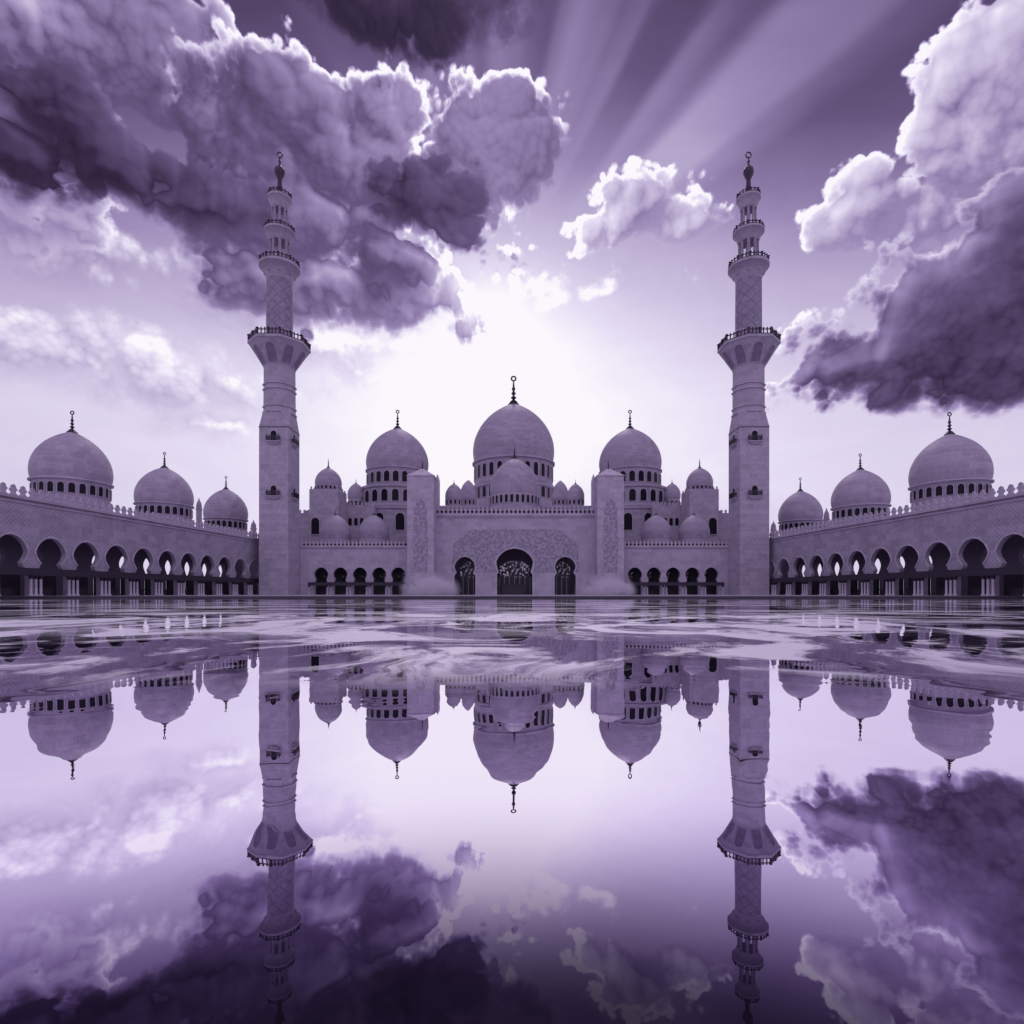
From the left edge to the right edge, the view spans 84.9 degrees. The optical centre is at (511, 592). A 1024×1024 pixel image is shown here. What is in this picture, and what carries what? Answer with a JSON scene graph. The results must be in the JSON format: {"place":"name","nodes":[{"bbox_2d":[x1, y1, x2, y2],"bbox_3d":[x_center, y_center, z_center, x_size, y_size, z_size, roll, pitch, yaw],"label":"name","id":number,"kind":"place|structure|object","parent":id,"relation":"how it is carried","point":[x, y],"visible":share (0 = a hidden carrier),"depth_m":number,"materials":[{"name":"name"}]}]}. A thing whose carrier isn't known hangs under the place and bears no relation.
{"place":"outdoors","nodes":[
{"label":"outdoors","id":0,"kind":"place"},
{"bbox_2d":[436,474,439,509],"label":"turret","id":1,"kind":"object","parent":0,"point":[438,492],"visible":0.58,"depth_m":123.55,"materials":[{"name":"purple stone"}]},
{"bbox_2d":[0,598,1023,1023],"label":"water","id":2,"kind":"structure","parent":0,"point":[510,810],"depth_m":1.28,"materials":[{"name":"purple liquid"}]},
{"bbox_2d":[56,593,967,595],"bbox_3d":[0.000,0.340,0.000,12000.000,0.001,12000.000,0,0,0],"label":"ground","id":3,"kind":"structure","parent":0,"point":[511,595],"depth_m":76.17,"materials":[{"name":"stone"}]},
{"bbox_2d":[0,482,258,595],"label":"arcade wing","id":4,"kind":"structure","parent":3,"relation":"on","point":[49,546],"depth_m":79.68,"materials":[{"name":"stone"}]},
{"bbox_2d":[27,411,113,510],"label":"dome","id":5,"kind":"structure","parent":4,"relation":"on","point":[71,462],"depth_m":80.58,"materials":[{"name":"stone"}]},
{"bbox_2d":[32,481,37,491],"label":"window","id":6,"kind":"structure","parent":5,"relation":"in","point":[34,485],"depth_m":79.59,"materials":[{"name":"glass"}]},
{"bbox_2d":[38,481,44,491],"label":"window","id":7,"kind":"structure","parent":5,"relation":"in","point":[41,484],"depth_m":79.28,"materials":[{"name":"glass"}]},
{"bbox_2d":[46,481,53,491],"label":"window","id":8,"kind":"structure","parent":5,"relation":"in","point":[50,484],"depth_m":79.26,"materials":[{"name":"glass"}]},
{"bbox_2d":[56,481,64,492],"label":"window","id":9,"kind":"structure","parent":5,"relation":"in","point":[60,486],"depth_m":79.61,"materials":[{"name":"glass"}]},
{"bbox_2d":[68,482,75,492],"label":"window","id":10,"kind":"structure","parent":5,"relation":"in","point":[71,485],"depth_m":80.22,"materials":[{"name":"glass"}]},
{"bbox_2d":[78,483,86,494],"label":"window","id":11,"kind":"structure","parent":5,"relation":"in","point":[82,488],"depth_m":81.10,"materials":[{"name":"glass"}]},
{"bbox_2d":[89,485,95,495],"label":"window","id":12,"kind":"structure","parent":5,"relation":"in","point":[92,488],"depth_m":82.20,"materials":[{"name":"glass"}]},
{"bbox_2d":[98,486,103,496],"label":"window","id":13,"kind":"structure","parent":5,"relation":"in","point":[100,489],"depth_m":83.37,"materials":[{"name":"glass"}]},
{"bbox_2d":[104,488,108,498],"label":"window","id":14,"kind":"structure","parent":5,"relation":"in","point":[106,491],"depth_m":84.62,"materials":[{"name":"stone"}]},
{"bbox_2d":[133,452,194,525],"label":"dome","id":15,"kind":"structure","parent":4,"relation":"on","point":[165,490],"depth_m":104.49,"materials":[{"name":"stone"}]},
{"bbox_2d":[149,505,154,512],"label":"window","id":16,"kind":"structure","parent":15,"relation":"in","point":[151,508],"depth_m":103.35,"materials":[{"name":"glass"}]},
{"bbox_2d":[157,505,162,513],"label":"window","id":17,"kind":"structure","parent":15,"relation":"in","point":[159,508],"depth_m":103.68,"materials":[{"name":"glass"}]},
{"bbox_2d":[164,505,169,513],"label":"window","id":18,"kind":"structure","parent":15,"relation":"in","point":[167,508],"depth_m":104.28,"materials":[{"name":"glass"}]},
{"bbox_2d":[172,506,177,514],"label":"window","id":19,"kind":"structure","parent":15,"relation":"in","point":[174,509],"depth_m":105.13,"materials":[{"name":"glass"}]},
{"bbox_2d":[179,507,183,515],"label":"window","id":20,"kind":"structure","parent":15,"relation":"in","point":[181,510],"depth_m":106.24,"materials":[{"name":"glass"}]},
{"bbox_2d":[195,499,202,526],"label":"roof kiosk","id":21,"kind":"object","parent":4,"relation":"on","point":[198,509],"visible":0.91,"depth_m":117.61,"materials":[{"name":"stone"}]},
{"bbox_2d":[203,476,248,534],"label":"dome","id":22,"kind":"structure","parent":4,"relation":"on","point":[225,506],"depth_m":128.55,"materials":[{"name":"stone"}]},
{"bbox_2d":[250,520,256,536],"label":"roof kiosk","id":23,"kind":"object","parent":4,"relation":"on","point":[253,528],"visible":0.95,"depth_m":149.47,"materials":[{"name":"stone"}]},
{"bbox_2d":[247,152,310,594],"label":"minaret","id":24,"kind":"object","parent":3,"relation":"on","point":[281,352],"visible":1,"depth_m":112.11,"materials":[{"name":"stone"}]},
{"bbox_2d":[299,510,308,593],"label":"stair block","id":25,"kind":"structure","parent":3,"relation":"on","point":[304,526],"depth_m":137.00,"materials":[{"name":"stone"}]},
{"bbox_2d":[309,459,346,543],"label":"dome","id":26,"kind":"structure","parent":3,"relation":"on","point":[327,496],"depth_m":131.80,"materials":[{"name":"stone"}]},
{"bbox_2d":[310,517,319,534],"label":"window","id":27,"kind":"structure","parent":26,"relation":"in","point":[315,521],"depth_m":131.77,"materials":[{"name":"glass"}]},
{"bbox_2d":[299,540,406,594],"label":"front arcade","id":28,"kind":"object","parent":3,"relation":"on","point":[348,568],"visible":0.98,"depth_m":118.00,"materials":[{"name":"purple stone"}]},
{"bbox_2d":[319,510,350,543],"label":"dome","id":29,"kind":"structure","parent":28,"relation":"on","point":[335,527],"depth_m":125.35,"materials":[{"name":"stone"}]},
{"bbox_2d":[358,513,388,543],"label":"dome","id":30,"kind":"structure","parent":28,"relation":"on","point":[373,527],"depth_m":125.32,"materials":[{"name":"stone"}]},
{"bbox_2d":[347,502,375,543],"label":"stair block","id":31,"kind":"structure","parent":3,"relation":"on","point":[357,515],"depth_m":139.00,"materials":[{"name":"stone"}]},
{"bbox_2d":[347,482,362,504],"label":"dome","id":32,"kind":"structure","parent":31,"relation":"on","point":[355,493],"depth_m":143.32,"materials":[{"name":"stone"}]},
{"bbox_2d":[361,410,428,543],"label":"dome","id":33,"kind":"structure","parent":3,"relation":"on","point":[396,455],"depth_m":142.19,"materials":[{"name":"stone"}]},
{"bbox_2d":[365,490,369,502],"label":"window","id":34,"kind":"structure","parent":33,"relation":"in","point":[367,494],"depth_m":142.72,"materials":[{"name":"glass"}]},
{"bbox_2d":[370,471,374,482],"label":"window","id":35,"kind":"structure","parent":33,"relation":"in","point":[372,476],"depth_m":143.95,"materials":[{"name":"glass"}]},
{"bbox_2d":[371,489,377,501],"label":"window","id":36,"kind":"structure","parent":33,"relation":"in","point":[374,495],"depth_m":141.33,"materials":[{"name":"glass"}]},
{"bbox_2d":[376,470,381,481],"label":"window","id":37,"kind":"structure","parent":33,"relation":"in","point":[378,474],"depth_m":142.69,"materials":[{"name":"glass"}]},
{"bbox_2d":[376,512,383,520],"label":"window","id":38,"kind":"structure","parent":33,"relation":"in","point":[379,514],"depth_m":140.30,"materials":[{"name":"glass"}]},
{"bbox_2d":[381,488,387,500],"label":"window","id":39,"kind":"structure","parent":33,"relation":"in","point":[384,492],"depth_m":140.54,"materials":[{"name":"glass"}]},
{"bbox_2d":[383,470,389,481],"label":"window","id":40,"kind":"structure","parent":33,"relation":"in","point":[386,474],"depth_m":142.10,"materials":[{"name":"glass"}]},
{"bbox_2d":[391,488,398,500],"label":"window","id":41,"kind":"structure","parent":33,"relation":"in","point":[395,492],"depth_m":140.51,"materials":[{"name":"glass"}]},
{"bbox_2d":[392,470,398,481],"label":"window","id":42,"kind":"structure","parent":33,"relation":"in","point":[395,474],"depth_m":142.06,"materials":[{"name":"glass"}]},
{"bbox_2d":[395,512,404,530],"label":"window","id":43,"kind":"structure","parent":33,"relation":"in","point":[399,517],"depth_m":140.41,"materials":[{"name":"glass"}]},
{"bbox_2d":[401,470,407,481],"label":"window","id":44,"kind":"structure","parent":33,"relation":"in","point":[403,475],"depth_m":142.69,"materials":[{"name":"glass"}]},
{"bbox_2d":[402,489,406,501],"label":"window","id":45,"kind":"structure","parent":33,"relation":"in","point":[404,494],"depth_m":141.13,"materials":[{"name":"glass"}]},
{"bbox_2d":[406,460,437,594],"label":"pylon","id":46,"kind":"object","parent":3,"relation":"on","point":[421,523],"visible":0.99,"depth_m":114.00,"materials":[{"name":"purple stone"}]},
{"bbox_2d":[0,596,1023,597],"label":"kerb","id":47,"kind":"structure","parent":3,"relation":"on","point":[511,596],"depth_m":55.98,"materials":[{"name":"stone"}]},
{"bbox_2d":[440,506,590,509],"bbox_3d":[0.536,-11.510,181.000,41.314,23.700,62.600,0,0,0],"label":"parapet","id":48,"kind":"structure","parent":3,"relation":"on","point":[541,507],"depth_m":149.75,"materials":[{"name":"stone"}]},
{"bbox_2d":[445,483,462,505],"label":"dome","id":49,"kind":"structure","parent":48,"relation":"on","point":[453,495],"depth_m":156.09,"materials":[{"name":"stone"}]},
{"bbox_2d":[461,480,476,505],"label":"dome","id":50,"kind":"structure","parent":48,"relation":"on","point":[468,489],"depth_m":165.99,"materials":[{"name":"stone"}]},
{"bbox_2d":[472,376,554,505],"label":"dome","id":51,"kind":"structure","parent":48,"relation":"on","point":[502,431],"depth_m":179.76,"materials":[{"name":"stone"}]},
{"bbox_2d":[477,464,480,478],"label":"window","id":52,"kind":"structure","parent":51,"relation":"in","point":[479,466],"depth_m":182.90,"materials":[{"name":"glass"}]},
{"bbox_2d":[477,488,480,498],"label":"window","id":53,"kind":"structure","parent":51,"relation":"in","point":[478,489],"depth_m":183.15,"materials":[{"name":"stone"}]},
{"bbox_2d":[482,462,486,476],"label":"window","id":54,"kind":"structure","parent":51,"relation":"in","point":[484,467],"depth_m":180.59,"materials":[{"name":"glass"}]},
{"bbox_2d":[482,486,486,497],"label":"window","id":55,"kind":"structure","parent":51,"relation":"in","point":[484,489],"depth_m":180.46,"materials":[{"name":"glass"}]},
{"bbox_2d":[489,461,493,475],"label":"window","id":56,"kind":"structure","parent":51,"relation":"in","point":[491,464],"depth_m":178.71,"materials":[{"name":"glass"}]},
{"bbox_2d":[497,460,502,468],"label":"window","id":57,"kind":"structure","parent":51,"relation":"in","point":[499,463],"depth_m":177.49,"materials":[{"name":"glass"}]},
{"bbox_2d":[533,461,538,475],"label":"window","id":58,"kind":"structure","parent":51,"relation":"in","point":[535,465],"depth_m":178.84,"materials":[{"name":"glass"}]},
{"bbox_2d":[541,462,544,476],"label":"window","id":59,"kind":"structure","parent":51,"relation":"in","point":[542,464],"depth_m":180.46,"materials":[{"name":"glass"}]},
{"bbox_2d":[541,486,544,496],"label":"window","id":60,"kind":"structure","parent":51,"relation":"in","point":[542,487],"depth_m":180.53,"materials":[{"name":"glass"}]},
{"bbox_2d":[547,464,549,478],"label":"window","id":61,"kind":"structure","parent":51,"relation":"in","point":[548,467],"depth_m":183.12,"materials":[{"name":"glass"}]},
{"bbox_2d":[552,480,567,505],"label":"dome","id":62,"kind":"structure","parent":48,"relation":"on","point":[559,493],"depth_m":166.07,"materials":[{"name":"stone"}]},
{"bbox_2d":[566,479,583,505],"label":"dome","id":63,"kind":"structure","parent":48,"relation":"on","point":[575,494],"depth_m":156.07,"materials":[{"name":"stone"}]},
{"bbox_2d":[593,461,624,594],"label":"pylon","id":64,"kind":"object","parent":3,"relation":"on","point":[608,496],"visible":1,"depth_m":114.00,"materials":[{"name":"purple stone"}]},
{"bbox_2d":[651,502,680,543],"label":"stair block","id":65,"kind":"structure","parent":3,"relation":"on","point":[670,514],"depth_m":139.00,"materials":[{"name":"stone"}]},
{"bbox_2d":[665,482,680,504],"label":"dome","id":66,"kind":"structure","parent":65,"relation":"on","point":[672,493],"depth_m":143.32,"materials":[{"name":"stone"}]},
{"bbox_2d":[675,517,678,525],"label":"window","id":67,"kind":"structure","parent":65,"relation":"in","point":[676,519],"depth_m":138.97,"materials":[{"name":"glass"}]},
{"bbox_2d":[624,540,728,594],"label":"front arcade","id":68,"kind":"object","parent":3,"relation":"on","point":[679,568],"visible":0.99,"depth_m":118.00,"materials":[{"name":"purple stone"}]},
{"bbox_2d":[640,514,671,543],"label":"dome","id":69,"kind":"structure","parent":68,"relation":"on","point":[656,527],"depth_m":125.33,"materials":[{"name":"stone"}]},
{"bbox_2d":[678,513,709,543],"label":"dome","id":70,"kind":"structure","parent":68,"relation":"on","point":[693,527],"depth_m":125.36,"materials":[{"name":"stone"}]},
{"bbox_2d":[719,510,728,545],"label":"stair block","id":71,"kind":"structure","parent":3,"relation":"on","point":[723,527],"depth_m":137.00,"materials":[{"name":"stone"}]},
{"bbox_2d":[717,152,780,594],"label":"minaret","id":72,"kind":"object","parent":3,"relation":"on","point":[747,351],"visible":1,"depth_m":112.13,"materials":[{"name":"stone"}]},
{"bbox_2d":[769,482,1023,595],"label":"arcade wing","id":73,"kind":"structure","parent":3,"relation":"on","point":[974,546],"depth_m":79.42,"materials":[{"name":"stone"}]},
{"bbox_2d":[770,521,776,536],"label":"roof kiosk","id":74,"kind":"object","parent":73,"relation":"on","point":[773,527],"visible":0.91,"depth_m":149.54,"materials":[{"name":"stone"}]},
{"bbox_2d":[778,478,823,534],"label":"dome","id":75,"kind":"structure","parent":73,"relation":"on","point":[800,507],"depth_m":128.60,"materials":[{"name":"stone"}]},
{"bbox_2d":[823,508,829,526],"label":"roof kiosk","id":76,"kind":"object","parent":73,"relation":"on","point":[826,516],"visible":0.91,"depth_m":117.60,"materials":[{"name":"stone"}]},
{"bbox_2d":[830,453,891,525],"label":"dome","id":77,"kind":"structure","parent":73,"relation":"on","point":[860,490],"depth_m":104.50,"materials":[{"name":"stone"}]},
{"bbox_2d":[841,509,845,517],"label":"window","id":78,"kind":"structure","parent":77,"relation":"in","point":[843,512],"depth_m":106.19,"materials":[{"name":"glass"}]},
{"bbox_2d":[847,508,852,516],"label":"window","id":79,"kind":"structure","parent":77,"relation":"in","point":[849,512],"depth_m":105.13,"materials":[{"name":"glass"}]},
{"bbox_2d":[854,508,859,515],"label":"window","id":80,"kind":"structure","parent":77,"relation":"in","point":[857,510],"depth_m":104.34,"materials":[{"name":"glass"}]},
{"bbox_2d":[862,507,867,515],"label":"window","id":81,"kind":"structure","parent":77,"relation":"in","point":[864,510],"depth_m":103.68,"materials":[{"name":"glass"}]},
{"bbox_2d":[908,412,994,510],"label":"dome","id":82,"kind":"structure","parent":73,"relation":"on","point":[950,463],"depth_m":80.60,"materials":[{"name":"stone"}]},
{"bbox_2d":[913,490,916,500],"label":"window","id":83,"kind":"structure","parent":82,"relation":"in","point":[915,491],"depth_m":84.73,"materials":[{"name":"glass"}]},
{"bbox_2d":[918,488,923,498],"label":"window","id":84,"kind":"structure","parent":82,"relation":"in","point":[921,491],"depth_m":83.33,"materials":[{"name":"glass"}]},
{"bbox_2d":[925,487,932,497],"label":"window","id":85,"kind":"structure","parent":82,"relation":"in","point":[929,490],"depth_m":82.20,"materials":[{"name":"glass"}]},
{"bbox_2d":[935,485,942,496],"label":"window","id":86,"kind":"structure","parent":82,"relation":"in","point":[938,489],"depth_m":81.08,"materials":[{"name":"glass"}]},
{"bbox_2d":[946,484,953,494],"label":"window","id":87,"kind":"structure","parent":82,"relation":"in","point":[949,488],"depth_m":80.20,"materials":[{"name":"glass"}]},
{"bbox_2d":[957,483,964,494],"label":"window","id":88,"kind":"structure","parent":82,"relation":"in","point":[960,487],"depth_m":79.63,"materials":[{"name":"glass"}]},
{"bbox_2d":[967,483,974,493],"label":"window","id":89,"kind":"structure","parent":82,"relation":"in","point":[971,486],"depth_m":79.30,"materials":[{"name":"glass"}]},
{"bbox_2d":[977,483,982,493],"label":"window","id":90,"kind":"structure","parent":82,"relation":"in","point":[979,486],"depth_m":79.30,"materials":[{"name":"glass"}]},
{"bbox_2d":[984,483,988,494],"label":"window","id":91,"kind":"structure","parent":82,"relation":"in","point":[986,486],"depth_m":79.63,"materials":[{"name":"glass"}]},
{"bbox_2d":[0,0,1023,592],"label":"sky","id":92,"kind":"structure","parent":0,"point":[485,193],"materials":[{"name":"purple"}]},
{"bbox_2d":[436,507,594,594],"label":"gate building","id":93,"kind":"structure","parent":0,"point":[513,551],"depth_m":118.00,"materials":[{"name":"purple stone"}]},
{"bbox_2d":[489,445,540,509],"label":"dome","id":94,"kind":"structure","parent":93,"relation":"on","point":[514,483],"depth_m":134.96,"materials":[{"name":"stone"}]},
{"bbox_2d":[526,494,529,502],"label":"window","id":95,"kind":"structure","parent":94,"relation":"in","point":[527,496],"depth_m":134.44,"materials":[{"name":"glass"}]},
{"bbox_2d":[591,474,594,508],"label":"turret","id":96,"kind":"object","parent":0,"point":[593,476],"visible":0.47,"depth_m":123.72,"materials":[{"name":"purple stone"}]},
{"bbox_2d":[598,410,665,543],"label":"dome","id":97,"kind":"structure","parent":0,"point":[631,454],"depth_m":142.26,"materials":[{"name":"stone"}]},
{"bbox_2d":[620,470,625,481],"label":"window","id":98,"kind":"structure","parent":97,"relation":"in","point":[623,472],"depth_m":142.55,"materials":[{"name":"glass"}]},
{"bbox_2d":[624,512,632,530],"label":"window","id":99,"kind":"structure","parent":97,"relation":"in","point":[628,517],"depth_m":140.41,"materials":[{"name":"glass"}]},
{"bbox_2d":[629,470,635,481],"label":"window","id":100,"kind":"structure","parent":97,"relation":"in","point":[632,475],"depth_m":142.06,"materials":[{"name":"glass"}]},
{"bbox_2d":[629,488,636,500],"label":"window","id":101,"kind":"structure","parent":97,"relation":"in","point":[632,492],"depth_m":140.51,"materials":[{"name":"glass"}]},
{"bbox_2d":[638,470,643,481],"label":"window","id":102,"kind":"structure","parent":97,"relation":"in","point":[640,473],"depth_m":142.06,"materials":[{"name":"glass"}]},
{"bbox_2d":[640,488,646,500],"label":"window","id":103,"kind":"structure","parent":97,"relation":"in","point":[643,492],"depth_m":140.54,"materials":[{"name":"glass"}]},
{"bbox_2d":[643,512,650,523],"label":"window","id":104,"kind":"structure","parent":97,"relation":"in","point":[647,515],"depth_m":140.34,"materials":[{"name":"glass"}]},
{"bbox_2d":[646,470,651,481],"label":"window","id":105,"kind":"structure","parent":97,"relation":"in","point":[648,474],"depth_m":142.65,"materials":[{"name":"glass"}]},
{"bbox_2d":[650,489,655,501],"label":"window","id":106,"kind":"structure","parent":97,"relation":"in","point":[652,492],"depth_m":141.23,"materials":[{"name":"glass"}]},
{"bbox_2d":[653,471,657,482],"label":"window","id":107,"kind":"structure","parent":97,"relation":"in","point":[655,476],"depth_m":144.02,"materials":[{"name":"glass"}]},
{"bbox_2d":[658,490,662,502],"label":"window","id":108,"kind":"structure","parent":97,"relation":"in","point":[660,493],"depth_m":142.76,"materials":[{"name":"glass"}]},
{"bbox_2d":[681,459,718,543],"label":"dome","id":109,"kind":"structure","parent":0,"point":[700,496],"depth_m":131.80,"materials":[{"name":"stone"}]},
{"bbox_2d":[708,517,717,534],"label":"window","id":110,"kind":"structure","parent":109,"relation":"in","point":[712,522],"depth_m":131.77,"materials":[{"name":"glass"}]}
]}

